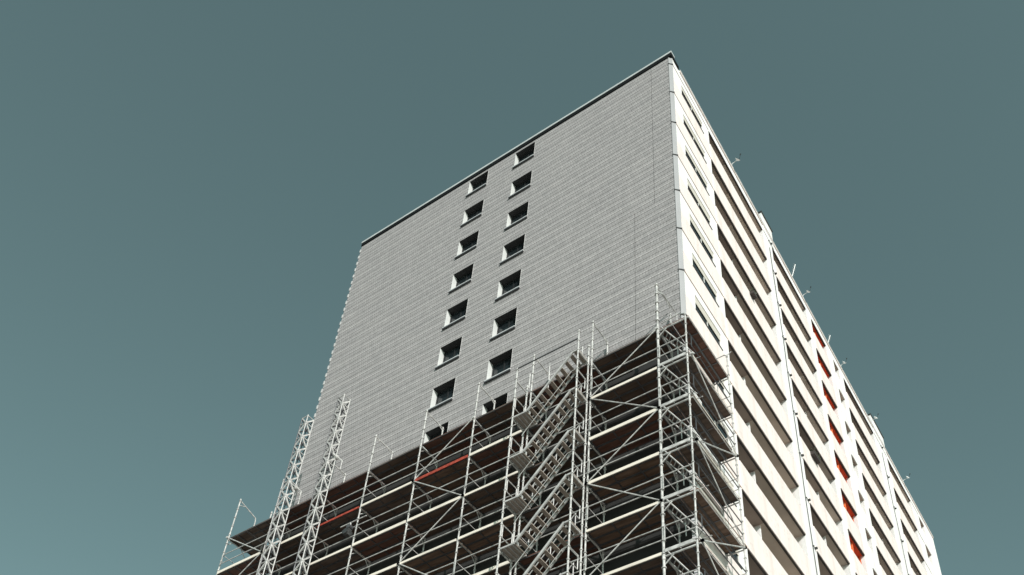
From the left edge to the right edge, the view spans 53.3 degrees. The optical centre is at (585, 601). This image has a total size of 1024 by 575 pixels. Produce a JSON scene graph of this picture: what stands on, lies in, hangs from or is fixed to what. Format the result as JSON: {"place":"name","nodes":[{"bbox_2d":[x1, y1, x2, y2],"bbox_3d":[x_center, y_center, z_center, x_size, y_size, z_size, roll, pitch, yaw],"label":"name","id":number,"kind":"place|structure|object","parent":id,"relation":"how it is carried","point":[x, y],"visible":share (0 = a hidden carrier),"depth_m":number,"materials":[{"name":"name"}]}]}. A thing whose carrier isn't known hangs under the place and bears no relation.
{"place":"outdoors","nodes":[
{"label":"outdoors","id":0,"kind":"place"},
{"bbox_2d":[0,0,1023,574],"label":"sky","id":1,"kind":"structure","parent":0,"point":[191,191],"materials":[{"name":"teal"}]},
{"label":"ground","id":2,"kind":"structure","parent":0,"visible":0},
{"bbox_2d":[257,415,313,574],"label":"lattice mast","id":3,"kind":"object","parent":2,"relation":"on","point":[280,512],"visible":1,"depth_m":43.08,"materials":[{"name":"metal"}]},
{"bbox_2d":[292,394,350,574],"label":"lattice mast","id":4,"kind":"object","parent":2,"relation":"on","point":[311,531],"visible":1,"depth_m":41.77,"materials":[{"name":"metal"}]},
{"bbox_2d":[216,283,747,574],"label":"facade scaffold","id":5,"kind":"object","parent":2,"relation":"on","point":[650,385],"visible":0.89,"depth_m":35.46,"materials":[{"name":"metal"}]},
{"bbox_2d":[340,515,366,537],"bbox_3d":[-9.095,-2.872,39.357,1.350,0.733,0.300,-20,-43,26],"label":"rope hoist","id":6,"kind":"object","parent":5,"relation":"attached to","point":[347,532],"visible":1,"depth_m":39.29,"materials":[{"name":"metal"}]},
{"bbox_2d":[495,329,589,574],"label":"scaffold stair","id":7,"kind":"object","parent":2,"relation":"on","point":[517,504],"visible":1,"depth_m":33.82,"materials":[{"name":"metal"}]},
{"bbox_2d":[272,51,941,574],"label":"apartment tower","id":8,"kind":"structure","parent":2,"relation":"on","point":[608,209],"depth_m":46.31,"materials":[{"name":"tile"}]},
{"bbox_2d":[429,429,447,440],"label":"window","id":9,"kind":"structure","parent":8,"relation":"in","point":[444,431],"depth_m":42.81,"materials":[{"name":"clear glass"}]},
{"bbox_2d":[427,385,454,411],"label":"window","id":10,"kind":"structure","parent":8,"relation":"in","point":[445,396],"depth_m":44.21,"materials":[{"name":"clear glass"}]},
{"bbox_2d":[435,344,460,369],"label":"window","id":11,"kind":"structure","parent":8,"relation":"in","point":[452,354],"depth_m":45.93,"materials":[{"name":"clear glass"}]},
{"bbox_2d":[442,306,466,329],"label":"window","id":12,"kind":"structure","parent":8,"relation":"in","point":[459,315],"depth_m":47.68,"materials":[{"name":"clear glass"}]},
{"bbox_2d":[448,270,472,292],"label":"window","id":13,"kind":"structure","parent":8,"relation":"in","point":[466,278],"depth_m":49.38,"materials":[{"name":"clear glass"}]},
{"bbox_2d":[454,237,477,258],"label":"window","id":14,"kind":"structure","parent":8,"relation":"in","point":[471,245],"depth_m":51.06,"materials":[{"name":"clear glass"}]},
{"bbox_2d":[460,207,482,226],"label":"window","id":15,"kind":"structure","parent":8,"relation":"in","point":[477,213],"depth_m":52.75,"materials":[{"name":"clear glass"}]},
{"bbox_2d":[465,178,486,196],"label":"window","id":16,"kind":"structure","parent":8,"relation":"in","point":[481,184],"depth_m":54.48,"materials":[{"name":"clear glass"}]},
{"bbox_2d":[481,400,506,427],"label":"window","id":17,"kind":"structure","parent":8,"relation":"in","point":[504,402],"depth_m":41.41,"materials":[{"name":"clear glass"}]},
{"bbox_2d":[484,355,511,383],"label":"window","id":18,"kind":"structure","parent":8,"relation":"in","point":[502,367],"depth_m":42.91,"materials":[{"name":"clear glass"}]},
{"bbox_2d":[489,315,515,340],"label":"window","id":19,"kind":"structure","parent":8,"relation":"in","point":[507,325],"depth_m":44.63,"materials":[{"name":"black glass"}]},
{"bbox_2d":[495,277,519,301],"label":"window","id":20,"kind":"structure","parent":8,"relation":"in","point":[512,286],"depth_m":46.33,"materials":[{"name":"black glass"}]},
{"bbox_2d":[499,241,523,264],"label":"window","id":21,"kind":"structure","parent":8,"relation":"in","point":[518,249],"depth_m":48.02,"materials":[{"name":"black glass"}]},
{"bbox_2d":[504,208,527,230],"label":"window","id":22,"kind":"structure","parent":8,"relation":"in","point":[522,215],"depth_m":49.75,"materials":[{"name":"black glass"}]},
{"bbox_2d":[508,178,530,198],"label":"window","id":23,"kind":"structure","parent":8,"relation":"in","point":[527,183],"depth_m":51.43,"materials":[{"name":"black glass"}]},
{"bbox_2d":[512,149,533,168],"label":"window","id":24,"kind":"structure","parent":8,"relation":"in","point":[527,156],"depth_m":53.15,"materials":[{"name":"black glass"}]},
{"bbox_2d":[681,85,703,133],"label":"window","id":25,"kind":"structure","parent":8,"relation":"in","point":[684,95],"depth_m":50.10,"materials":[{"name":"white glass"}]},
{"bbox_2d":[683,114,706,163],"bbox_3d":[5.163,-22.015,48.291,0.105,0.970,2.330,-20,-43,26],"label":"window","id":26,"kind":"structure","parent":8,"relation":"in","point":[686,123],"depth_m":48.38,"materials":[{"name":"white glass"}]},
{"bbox_2d":[685,145,709,195],"bbox_3d":[5.090,-19.796,46.586,0.105,0.970,2.330,-20,-43,26],"label":"window","id":27,"kind":"structure","parent":8,"relation":"in","point":[688,155],"depth_m":46.68,"materials":[{"name":"white glass"}]},
{"bbox_2d":[687,178,712,229],"bbox_3d":[5.017,-17.576,44.881,0.105,0.970,2.330,-20,-43,26],"label":"window","id":28,"kind":"structure","parent":8,"relation":"in","point":[690,188],"depth_m":44.98,"materials":[{"name":"white glass"}]},
{"bbox_2d":[690,215,715,266],"bbox_3d":[4.944,-15.357,43.175,0.105,0.970,2.330,-20,-43,26],"label":"window","id":29,"kind":"structure","parent":8,"relation":"in","point":[693,225],"depth_m":43.26,"materials":[{"name":"white glass"}]},
{"bbox_2d":[692,253,718,306],"bbox_3d":[4.871,-13.137,41.470,0.105,0.970,2.330,-20,-43,26],"label":"window","id":30,"kind":"structure","parent":8,"relation":"in","point":[696,265],"depth_m":41.56,"materials":[{"name":"white glass"}]},
{"bbox_2d":[695,295,722,350],"bbox_3d":[4.797,-10.917,39.765,0.105,0.970,2.330,-20,-43,26],"label":"window","id":31,"kind":"structure","parent":8,"relation":"in","point":[699,308],"depth_m":39.84,"materials":[{"name":"white glass"}]},
{"bbox_2d":[702,403,731,449],"bbox_3d":[4.651,-6.478,36.354,0.105,0.970,2.330,-20,-43,26],"label":"window","id":32,"kind":"structure","parent":8,"relation":"in","point":[720,428],"depth_m":36.69,"materials":[{"name":"white glass"}]},
{"bbox_2d":[705,447,736,506],"bbox_3d":[4.578,-4.259,34.649,0.105,0.970,2.330,-20,-43,26],"label":"window","id":33,"kind":"structure","parent":8,"relation":"in","point":[706,450],"depth_m":34.86,"materials":[{"name":"white glass"}]},
{"bbox_2d":[717,379,726,396],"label":"window","id":34,"kind":"structure","parent":8,"relation":"in","point":[720,384],"depth_m":38.70,"materials":[{"name":"white glass"}]},
{"bbox_2d":[729,550,741,569],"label":"window","id":35,"kind":"structure","parent":8,"relation":"in","point":[737,556],"depth_m":33.55,"materials":[{"name":"white glass"}]},
{"bbox_2d":[749,288,756,299],"bbox_3d":[7.921,-14.570,47.960,0.349,0.446,0.434,-20,-43,26],"label":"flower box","id":36,"kind":"object","parent":8,"relation":"attached to","point":[753,294],"visible":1,"depth_m":47.84,"materials":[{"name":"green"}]},
{"bbox_2d":[810,447,820,463],"bbox_3d":[10.967,-7.006,48.529,0.398,0.505,0.850,-20,-43,26],"label":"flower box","id":37,"kind":"object","parent":8,"relation":"attached to","point":[815,457],"visible":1,"depth_m":48.36,"materials":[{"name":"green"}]}
]}

